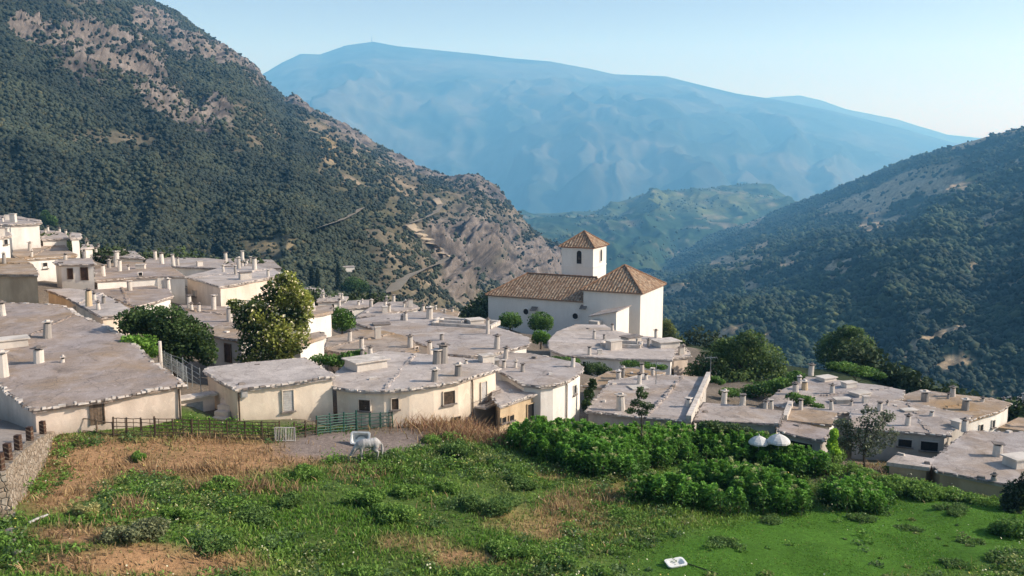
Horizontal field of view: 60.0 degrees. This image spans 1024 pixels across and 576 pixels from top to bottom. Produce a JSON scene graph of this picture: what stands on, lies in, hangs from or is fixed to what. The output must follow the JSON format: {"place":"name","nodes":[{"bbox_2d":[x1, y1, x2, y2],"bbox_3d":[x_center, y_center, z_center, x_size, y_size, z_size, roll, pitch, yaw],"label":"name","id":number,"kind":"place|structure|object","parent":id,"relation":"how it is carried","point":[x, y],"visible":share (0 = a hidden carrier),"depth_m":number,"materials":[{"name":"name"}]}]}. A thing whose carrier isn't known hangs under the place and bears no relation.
{"place":"outdoors","nodes":[
{"label":"outdoors","id":0,"kind":"place"},
{"bbox_2d":[0,419,38,451],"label":"lane","id":1,"kind":"structure","parent":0,"point":[9,431],"depth_m":44.34,"materials":[{"name":"concrete"}]},
{"bbox_2d":[0,0,561,313],"bbox_3d":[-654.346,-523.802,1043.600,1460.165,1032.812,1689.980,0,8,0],"label":"mountain","id":2,"kind":"structure","parent":0,"point":[484,253],"depth_m":732.19,"materials":[{"name":"stone"}]},
{"bbox_2d":[0,0,561,313],"bbox_3d":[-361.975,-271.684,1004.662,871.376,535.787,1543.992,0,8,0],"label":"scrub woodland","id":3,"kind":"object","parent":2,"relation":"on","point":[314,207],"visible":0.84,"depth_m":530.73,"materials":[{"name":"plant"}]},
{"bbox_2d":[340,276,369,292],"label":"hillside tree","id":4,"kind":"object","parent":2,"relation":"on","point":[352,284],"visible":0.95,"depth_m":308.36,"materials":[{"name":"green plant"}]},
{"bbox_2d":[332,342,501,428],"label":"flat roofed house","id":5,"kind":"structure","parent":0,"point":[440,382],"depth_m":56.20,"materials":[{"name":"paint"}]},
{"bbox_2d":[386,197,450,292],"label":"mountain track","id":6,"kind":"structure","parent":0,"point":[399,283],"depth_m":555.12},
{"bbox_2d":[0,261,1023,575],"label":"ground","id":7,"kind":"structure","parent":0,"point":[394,437],"depth_m":40.37,"materials":[{"name":"soil"}]},
{"bbox_2d":[0,224,12,257],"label":"flat roofed house","id":8,"kind":"structure","parent":7,"relation":"on","point":[5,234],"depth_m":88.26,"materials":[{"name":"white paint"}]},
{"bbox_2d":[0,252,39,303],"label":"flat roofed house","id":9,"kind":"structure","parent":7,"relation":"on","point":[18,280],"depth_m":74.78,"materials":[{"name":"paint"}]},
{"bbox_2d":[0,213,41,257],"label":"flat roofed house","id":10,"kind":"structure","parent":7,"relation":"on","point":[23,230],"depth_m":104.26,"materials":[{"name":"white paint"}]},
{"bbox_2d":[0,431,56,518],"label":"retaining wall","id":11,"kind":"structure","parent":7,"relation":"on","point":[24,465],"depth_m":36.32,"materials":[{"name":"stone"}]},
{"bbox_2d":[11,241,77,281],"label":"flat roofed house","id":12,"kind":"structure","parent":7,"relation":"on","point":[42,259],"depth_m":95.77,"materials":[{"name":"white paint"}]},
{"bbox_2d":[40,225,67,245],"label":"flat roofed house","id":13,"kind":"structure","parent":7,"relation":"on","point":[60,238],"depth_m":110.02,"materials":[{"name":"white paint"}]},
{"bbox_2d":[52,249,96,290],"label":"flat roofed house","id":14,"kind":"structure","parent":7,"relation":"on","point":[75,273],"depth_m":88.61,"materials":[{"name":"white paint"}]},
{"bbox_2d":[71,502,100,519],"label":"field shrub","id":15,"kind":"object","parent":7,"relation":"on","point":[83,510],"visible":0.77,"depth_m":32.43,"materials":[{"name":"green plant"}]},
{"bbox_2d":[44,288,129,335],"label":"flat roofed house","id":16,"kind":"structure","parent":7,"relation":"on","point":[102,308],"depth_m":74.12,"materials":[{"name":"concrete"}]},
{"bbox_2d":[0,300,186,434],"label":"flat roofed house","id":17,"kind":"structure","parent":7,"relation":"on","point":[64,369],"depth_m":50.33,"materials":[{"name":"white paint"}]},
{"bbox_2d":[92,264,173,317],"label":"flat roofed house","id":18,"kind":"structure","parent":7,"relation":"on","point":[129,296],"depth_m":86.66,"materials":[{"name":"grey concrete"}]},
{"bbox_2d":[112,416,154,436],"bbox_3d":[-19.864,7.468,46.618,2.111,1.637,0.126,-3,8,-20],"label":"hurdle fence","id":19,"kind":"object","parent":7,"relation":"on","point":[126,426],"visible":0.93,"depth_m":46.51,"materials":[{"name":"wood"}]},
{"bbox_2d":[98,515,173,544],"bbox_3d":[-12.953,8.373,30.614,2.139,0.743,1.724,0,8,0],"label":"field shrub","id":20,"kind":"object","parent":7,"relation":"on","point":[149,527],"visible":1,"depth_m":30.43,"materials":[{"name":"green plant"}]},
{"bbox_2d":[119,333,158,357],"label":"garden bush","id":21,"kind":"object","parent":7,"relation":"on","point":[147,345],"visible":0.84,"depth_m":57.71,"materials":[{"name":"green plant"}]},
{"bbox_2d":[93,251,186,303],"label":"flat roofed house","id":22,"kind":"structure","parent":7,"relation":"on","point":[118,272],"depth_m":92.89,"materials":[{"name":"grey concrete"}]},
{"bbox_2d":[112,303,218,376],"bbox_3d":[-23.720,3.759,61.152,7.150,5.698,4.069,0,8,0],"label":"spreading tree","id":23,"kind":"object","parent":7,"relation":"on","point":[180,336],"visible":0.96,"depth_m":60.39,"materials":[{"name":"green plant"}]},
{"bbox_2d":[160,506,192,521],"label":"field shrub","id":24,"kind":"object","parent":7,"relation":"on","point":[182,513],"visible":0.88,"depth_m":34.58,"materials":[{"name":"green plant"}]},
{"bbox_2d":[145,250,225,285],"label":"flat roofed house","id":25,"kind":"structure","parent":7,"relation":"on","point":[188,266],"depth_m":109.00,"materials":[{"name":"grey concrete"}]},
{"bbox_2d":[181,390,217,411],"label":"yard wall","id":26,"kind":"structure","parent":7,"relation":"on","point":[203,401],"depth_m":53.48,"materials":[{"name":"paint"}]},
{"bbox_2d":[187,531,237,558],"bbox_3d":[-10.581,8.960,31.005,1.802,0.577,1.454,0,8,0],"label":"field shrub","id":27,"kind":"object","parent":7,"relation":"on","point":[227,542],"visible":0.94,"depth_m":30.89,"materials":[{"name":"green plant"}]},
{"bbox_2d":[179,294,247,355],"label":"flat roofed house","id":28,"kind":"structure","parent":7,"relation":"on","point":[213,315],"depth_m":78.06,"materials":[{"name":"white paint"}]},
{"bbox_2d":[154,418,279,439],"bbox_3d":[-15.817,7.792,47.819,6.443,2.099,0.168,-2,8,-16],"label":"hurdle fence","id":29,"kind":"object","parent":7,"relation":"on","point":[261,428],"visible":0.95,"depth_m":47.77,"materials":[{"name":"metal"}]},
{"bbox_2d":[198,475,239,496],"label":"field shrub","id":30,"kind":"object","parent":7,"relation":"on","point":[219,485],"visible":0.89,"depth_m":40.16,"materials":[{"name":"green plant"}]},
{"bbox_2d":[210,323,248,365],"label":"flat roofed house","id":31,"kind":"structure","parent":7,"relation":"on","point":[225,338],"depth_m":67.26,"materials":[{"name":"paint"}]},
{"bbox_2d":[185,256,279,308],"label":"flat roofed house","id":32,"kind":"structure","parent":7,"relation":"on","point":[226,284],"depth_m":94.09,"materials":[{"name":"paint"}]},
{"bbox_2d":[222,251,280,271],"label":"flat roofed house","id":33,"kind":"structure","parent":7,"relation":"on","point":[272,264],"depth_m":118.89,"materials":[{"name":"grey concrete"}]},
{"bbox_2d":[233,505,275,527],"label":"field shrub","id":34,"kind":"object","parent":7,"relation":"on","point":[259,515],"visible":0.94,"depth_m":36.65,"materials":[{"name":"green plant"}]},
{"bbox_2d":[226,270,315,362],"bbox_3d":[-17.100,2.952,63.728,5.293,8.486,5.306,-7,11,-42],"label":"magnolia tree","id":35,"kind":"object","parent":7,"relation":"on","point":[278,324],"visible":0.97,"depth_m":63.07,"materials":[{"name":"green plant"}]},
{"bbox_2d":[203,357,339,423],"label":"flat roofed house","id":36,"kind":"structure","parent":7,"relation":"on","point":[296,388],"depth_m":53.47,"materials":[{"name":"paint"}]},
{"bbox_2d":[277,491,303,509],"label":"field shrub","id":37,"kind":"object","parent":7,"relation":"on","point":[292,499],"visible":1,"depth_m":39.12,"materials":[{"name":"green plant"}]},
{"bbox_2d":[290,463,322,482],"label":"field shrub","id":38,"kind":"object","parent":7,"relation":"on","point":[301,472],"visible":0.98,"depth_m":43.22,"materials":[{"name":"green plant"}]},
{"bbox_2d":[294,330,326,367],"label":"flat roofed house","id":39,"kind":"structure","parent":7,"relation":"on","point":[316,345],"depth_m":68.83,"materials":[{"name":"white paint"}]},
{"bbox_2d":[301,302,334,351],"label":"flat roofed house","id":40,"kind":"structure","parent":7,"relation":"on","point":[321,320],"depth_m":79.09,"materials":[{"name":"white paint"}]},
{"bbox_2d":[316,293,348,315],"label":"flat roofed house","id":41,"kind":"structure","parent":7,"relation":"on","point":[329,301],"depth_m":119.94,"materials":[{"name":"concrete"}]},
{"bbox_2d":[316,410,356,434],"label":"field gate","id":42,"kind":"structure","parent":7,"relation":"on","point":[343,421],"depth_m":51.66,"materials":[{"name":"metal"}]},
{"bbox_2d":[308,349,365,372],"bbox_3d":[-12.457,5.838,63.310,4.242,3.074,2.085,0,8,0],"label":"climbing vine","id":43,"kind":"object","parent":7,"relation":"on","point":[331,360],"visible":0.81,"depth_m":62.90,"materials":[{"name":"green plant"}]},
{"bbox_2d":[331,307,356,333],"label":"garden tree","id":44,"kind":"object","parent":7,"relation":"on","point":[343,321],"visible":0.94,"depth_m":85.05,"materials":[{"name":"green plant"}]},
{"bbox_2d":[334,298,372,328],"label":"flat roofed house","id":45,"kind":"structure","parent":7,"relation":"on","point":[357,307],"depth_m":109.98,"materials":[{"name":"grey concrete"}]},
{"bbox_2d":[340,487,386,508],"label":"field shrub","id":46,"kind":"object","parent":7,"relation":"on","point":[368,497],"visible":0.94,"depth_m":39.52,"materials":[{"name":"green plant"}]},
{"bbox_2d":[347,563,383,575],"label":"field shrub","id":47,"kind":"object","parent":7,"relation":"on","point":[364,568],"visible":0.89,"depth_m":32.18,"materials":[{"name":"green plant"}]},
{"bbox_2d":[348,437,383,459],"bbox_3d":[-7.737,8.515,46.853,1.901,1.212,0.523,-2,8,-14],"label":"horse","id":48,"kind":"object","parent":7,"relation":"on","point":[374,444],"visible":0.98,"depth_m":46.67},
{"bbox_2d":[324,326,420,373],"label":"flat roofed house","id":49,"kind":"structure","parent":7,"relation":"on","point":[378,338],"depth_m":73.20,"materials":[{"name":"grey concrete"}]},
{"bbox_2d":[357,294,418,318],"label":"flat roofed house","id":50,"kind":"structure","parent":7,"relation":"on","point":[385,307],"depth_m":105.70,"materials":[{"name":"grey concrete"}]},
{"bbox_2d":[370,502,416,524],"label":"field shrub","id":51,"kind":"object","parent":7,"relation":"on","point":[392,513],"visible":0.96,"depth_m":37.92,"materials":[{"name":"green plant"}]},
{"bbox_2d":[389,483,426,500],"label":"field shrub","id":52,"kind":"object","parent":7,"relation":"on","point":[404,491],"visible":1,"depth_m":41.46,"materials":[{"name":"green plant"}]},
{"bbox_2d":[351,306,530,358],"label":"flat roofed house","id":53,"kind":"structure","parent":7,"relation":"on","point":[429,329],"depth_m":84.26,"materials":[{"name":"grey concrete"}]},
{"bbox_2d":[439,438,473,458],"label":"field shrub","id":54,"kind":"object","parent":7,"relation":"on","point":[459,448],"visible":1,"depth_m":48.37,"materials":[{"name":"green plant"}]},
{"bbox_2d":[454,561,501,575],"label":"field shrub","id":55,"kind":"object","parent":7,"relation":"on","point":[487,569],"visible":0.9,"depth_m":33.14,"materials":[{"name":"green plant"}]},
{"bbox_2d":[0,412,971,575],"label":"dry grass","id":56,"kind":"structure","parent":7,"relation":"on","point":[459,427],"depth_m":42.35,"materials":[{"name":"brown plant"}]},
{"bbox_2d":[457,486,521,517],"bbox_3d":[-0.998,9.692,40.154,3.052,0.935,2.413,0,8,0],"label":"field shrub","id":57,"kind":"object","parent":7,"relation":"on","point":[500,505],"visible":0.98,"depth_m":39.88,"materials":[{"name":"green plant"}]},
{"bbox_2d":[498,311,522,331],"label":"garden tree","id":58,"kind":"object","parent":7,"relation":"on","point":[514,320],"visible":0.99,"depth_m":119.39,"materials":[{"name":"green plant"}]},
{"bbox_2d":[0,416,1023,575],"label":"grass","id":59,"kind":"structure","parent":7,"relation":"on","point":[359,515],"depth_m":38.27,"materials":[{"name":"green plant"}]},
{"bbox_2d":[0,412,1023,575],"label":"weeds","id":60,"kind":"object","parent":7,"relation":"on","point":[153,491],"visible":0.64,"depth_m":38.21,"materials":[{"name":"green plant"}]},
{"bbox_2d":[485,536,540,560],"bbox_3d":[-0.016,10.403,35.572,1.994,0.558,1.943,-4,9,-25],"label":"field shrub","id":61,"kind":"object","parent":7,"relation":"on","point":[500,551],"visible":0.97,"depth_m":35.25,"materials":[{"name":"green plant"}]},
{"bbox_2d":[491,380,537,431],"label":"flat roofed house","id":62,"kind":"structure","parent":7,"relation":"on","point":[512,402],"depth_m":57.78,"materials":[{"name":"paint"}]},
{"bbox_2d":[504,471,538,490],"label":"field shrub","id":63,"kind":"object","parent":7,"relation":"on","point":[518,480],"visible":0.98,"depth_m":44.56,"materials":[{"name":"green plant"}]},
{"bbox_2d":[40,232,1023,422],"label":"gorge scrub","id":64,"kind":"object","parent":7,"relation":"on","point":[908,381],"visible":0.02,"depth_m":95.19,"materials":[{"name":"plant"}]},
{"bbox_2d":[494,345,583,429],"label":"flat roofed house","id":65,"kind":"structure","parent":7,"relation":"on","point":[553,383],"depth_m":61.40,"materials":[{"name":"paint"}]},
{"bbox_2d":[527,311,553,349],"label":"garden tree","id":66,"kind":"object","parent":7,"relation":"on","point":[541,322],"visible":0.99,"depth_m":117.98,"materials":[{"name":"green plant"}]},
{"bbox_2d":[542,549,580,568],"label":"field shrub","id":67,"kind":"object","parent":7,"relation":"on","point":[570,559],"visible":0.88,"depth_m":34.39,"materials":[{"name":"green plant"}]},
{"bbox_2d":[581,378,596,410],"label":"shade bush","id":68,"kind":"object","parent":7,"relation":"on","point":[588,393],"visible":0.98,"depth_m":62.48,"materials":[{"name":"green plant"}]},
{"bbox_2d":[581,361,612,375],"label":"shade bush","id":69,"kind":"object","parent":7,"relation":"on","point":[598,369],"visible":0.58,"depth_m":85.55,"materials":[{"name":"green plant"}]},
{"bbox_2d":[547,323,682,376],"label":"flat roofed house","id":70,"kind":"structure","parent":7,"relation":"on","point":[611,347],"depth_m":93.10,"materials":[{"name":"concrete"}]},
{"bbox_2d":[580,362,665,412],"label":"flat roofed house","id":71,"kind":"structure","parent":7,"relation":"on","point":[602,380],"depth_m":72.53,"materials":[{"name":"grey concrete"}]},
{"bbox_2d":[624,386,654,444],"bbox_3d":[7.527,8.239,52.624,1.871,5.001,1.016,0,8,0],"label":"slim tree","id":72,"kind":"object","parent":7,"relation":"on","point":[645,408],"visible":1,"depth_m":52.32,"materials":[{"name":"green plant"}]},
{"bbox_2d":[584,371,709,429],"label":"flat roofed house","id":73,"kind":"structure","parent":7,"relation":"on","point":[676,399],"depth_m":64.11,"materials":[{"name":"grey concrete"}]},
{"bbox_2d":[503,415,832,479],"bbox_3d":[9.542,9.567,54.133,20.947,5.227,10.397,-3,9,-24],"label":"crop bed","id":74,"kind":"object","parent":7,"relation":"on","point":[600,448],"visible":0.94,"depth_m":52.59,"materials":[{"name":"green plant"}]},
{"bbox_2d":[673,344,692,375],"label":"chimney","id":75,"kind":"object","parent":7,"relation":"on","point":[682,356],"depth_m":92.63,"materials":[{"name":"paint"}]},
{"bbox_2d":[624,470,749,513],"bbox_3d":[8.588,10.100,44.119,6.047,1.961,2.665,0,8,0],"label":"crop bed","id":76,"kind":"object","parent":7,"relation":"on","point":[682,488],"visible":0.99,"depth_m":43.59,"materials":[{"name":"green plant"}]},
{"bbox_2d":[706,535,746,549],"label":"field shrub","id":77,"kind":"object","parent":7,"relation":"on","point":[725,541],"visible":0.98,"depth_m":38.22,"materials":[{"name":"green plant"}]},
{"bbox_2d":[696,420,772,436],"bbox_3d":[14.275,9.227,56.885,5.292,1.684,1.829,-1,8,-8],"label":"shade bush","id":78,"kind":"object","parent":7,"relation":"on","point":[716,426],"visible":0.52,"depth_m":56.52,"materials":[{"name":"green plant"}]},
{"bbox_2d":[683,329,788,382],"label":"walnut tree","id":79,"kind":"object","parent":7,"relation":"on","point":[746,354],"visible":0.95,"depth_m":89.15,"materials":[{"name":"green plant"}]},
{"bbox_2d":[693,388,784,433],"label":"flat roofed house","id":80,"kind":"structure","parent":7,"relation":"on","point":[764,418],"depth_m":60.92,"materials":[{"name":"grey concrete"}]},
{"bbox_2d":[676,456,813,515],"bbox_3d":[12.325,10.465,47.047,6.659,2.967,7.658,0,8,0],"label":"crop bed","id":81,"kind":"object","parent":7,"relation":"on","point":[782,491],"visible":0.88,"depth_m":45.50,"materials":[{"name":"green plant"}]},
{"bbox_2d":[740,370,805,398],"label":"climbing vine","id":82,"kind":"object","parent":7,"relation":"on","point":[773,386],"visible":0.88,"depth_m":77.64,"materials":[{"name":"green plant"}]},
{"bbox_2d":[776,420,829,451],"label":"flat roofed house","id":83,"kind":"structure","parent":7,"relation":"on","point":[815,438],"depth_m":57.16,"materials":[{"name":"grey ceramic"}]},
{"bbox_2d":[782,398,838,452],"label":"flat roofed house","id":84,"kind":"structure","parent":7,"relation":"on","point":[813,417],"depth_m":63.15,"materials":[{"name":"grey concrete"}]},
{"bbox_2d":[763,363,904,437],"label":"flat roofed house","id":85,"kind":"structure","parent":7,"relation":"on","point":[831,393],"depth_m":71.16,"materials":[{"name":"grey concrete"}]},
{"bbox_2d":[785,392,824,407],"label":"climbing vine","id":86,"kind":"object","parent":85,"relation":"on","point":[808,400],"visible":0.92,"depth_m":67.58,"materials":[{"name":"green plant"}]},
{"bbox_2d":[825,428,842,461],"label":"climbing vine","id":87,"kind":"object","parent":7,"relation":"on","point":[833,447],"visible":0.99,"depth_m":54.63,"materials":[{"name":"green plant"}]},
{"bbox_2d":[812,324,882,364],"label":"walnut tree","id":88,"kind":"object","parent":7,"relation":"on","point":[848,333],"visible":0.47,"depth_m":117.57,"materials":[{"name":"green plant"}]},
{"bbox_2d":[826,460,879,478],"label":"field shrub","id":89,"kind":"object","parent":7,"relation":"on","point":[856,469],"visible":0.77,"depth_m":53.23,"materials":[{"name":"green plant"}]},
{"bbox_2d":[825,361,887,381],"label":"climbing vine","id":90,"kind":"object","parent":7,"relation":"on","point":[862,371],"visible":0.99,"depth_m":81.42,"materials":[{"name":"green plant"}]},
{"bbox_2d":[815,472,898,514],"bbox_3d":[18.468,10.918,47.400,4.052,2.550,7.084,4,9,25],"label":"crop bed","id":91,"kind":"object","parent":7,"relation":"on","point":[864,493],"visible":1,"depth_m":45.57,"materials":[{"name":"green plant"}]},
{"bbox_2d":[833,405,898,466],"bbox_3d":[21.984,9.494,55.377,4.422,4.555,1.912,0,8,0],"label":"olive tree","id":92,"kind":"object","parent":7,"relation":"on","point":[865,446],"visible":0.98,"depth_m":55.14,"materials":[{"name":"green plant"}]},
{"bbox_2d":[876,473,928,496],"bbox_3d":[22.129,11.172,50.617,3.386,1.068,2.148,0,8,0],"label":"field shrub","id":93,"kind":"object","parent":7,"relation":"on","point":[896,484],"visible":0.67,"depth_m":50.20,"materials":[{"name":"green plant"}]},
{"bbox_2d":[886,452,934,481],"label":"flat roofed house","id":94,"kind":"structure","parent":7,"relation":"on","point":[904,464],"depth_m":54.27,"materials":[{"name":"concrete"}]},
{"bbox_2d":[849,400,973,460],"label":"flat roofed house","id":95,"kind":"structure","parent":7,"relation":"on","point":[927,431],"depth_m":61.85,"materials":[{"name":"grey concrete"}]},
{"bbox_2d":[903,479,945,501],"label":"field shrub","id":96,"kind":"object","parent":7,"relation":"on","point":[929,493],"visible":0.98,"depth_m":49.35,"materials":[{"name":"green plant"}]},
{"bbox_2d":[931,501,971,516],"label":"field shrub","id":97,"kind":"object","parent":7,"relation":"on","point":[955,509],"visible":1,"depth_m":45.90,"materials":[{"name":"green plant"}]},
{"bbox_2d":[902,385,1012,431],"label":"flat roofed house","id":98,"kind":"structure","parent":7,"relation":"on","point":[990,414],"depth_m":69.90,"materials":[{"name":"beige concrete"}]},
{"bbox_2d":[935,485,994,506],"bbox_3d":[25.013,11.549,49.295,3.346,0.738,1.857,8,11,44],"label":"field shrub","id":99,"kind":"object","parent":7,"relation":"on","point":[952,493],"visible":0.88,"depth_m":49.12,"materials":[{"name":"green plant"}]},
{"bbox_2d":[931,430,1023,496],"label":"flat roofed house","id":100,"kind":"structure","parent":7,"relation":"on","point":[989,463],"depth_m":54.04,"materials":[{"name":"grey concrete"}]},
{"bbox_2d":[985,515,1023,537],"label":"garden bush","id":101,"kind":"object","parent":7,"relation":"on","point":[1010,527],"visible":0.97,"depth_m":42.66,"materials":[{"name":"green plant"}]},
{"bbox_2d":[999,472,1023,513],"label":"garden bush","id":102,"kind":"object","parent":7,"relation":"on","point":[1015,498],"visible":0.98,"depth_m":47.18,"materials":[{"name":"green plant"}]},
{"bbox_2d":[485,230,666,337],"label":"church","id":103,"kind":"structure","parent":0,"point":[583,287],"depth_m":133.37,"materials":[{"name":"paint"}]},
{"bbox_2d":[156,0,1023,137],"label":"sky","id":104,"kind":"structure","parent":0,"point":[949,67],"materials":[{"name":"blue"}]},
{"bbox_2d":[262,42,958,213],"bbox_3d":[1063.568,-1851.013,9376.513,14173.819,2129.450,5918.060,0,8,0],"label":"mountain","id":105,"kind":"structure","parent":0,"point":[536,137],"depth_m":8880.75,"materials":[{"name":"stone"}]},
{"bbox_2d":[519,183,795,272],"bbox_3d":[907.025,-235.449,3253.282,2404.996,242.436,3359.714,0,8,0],"label":"hills","id":106,"kind":"structure","parent":0,"point":[623,237],"depth_m":3319.35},
{"bbox_2d":[522,182,778,269],"bbox_3d":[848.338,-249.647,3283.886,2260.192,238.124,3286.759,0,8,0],"label":"valley scrub","id":107,"kind":"object","parent":106,"relation":"on","point":[621,255],"visible":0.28,"depth_m":3321.25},
{"bbox_2d":[644,127,1023,396],"bbox_3d":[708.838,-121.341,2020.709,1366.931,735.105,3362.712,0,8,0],"label":"mountain","id":108,"kind":"structure","parent":0,"point":[954,354],"depth_m":1716.83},
{"bbox_2d":[638,126,1023,398],"bbox_3d":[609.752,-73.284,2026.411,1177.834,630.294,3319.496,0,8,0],"label":"hillside woodland","id":109,"kind":"object","parent":108,"relation":"on","point":[903,262],"visible":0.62,"depth_m":836.23,"materials":[{"name":"plant"}]},
{"bbox_2d":[769,95,980,143],"bbox_3d":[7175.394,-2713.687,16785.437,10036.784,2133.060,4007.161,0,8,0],"label":"distant ridge","id":110,"kind":"structure","parent":0,"point":[807,101],"depth_m":18485.08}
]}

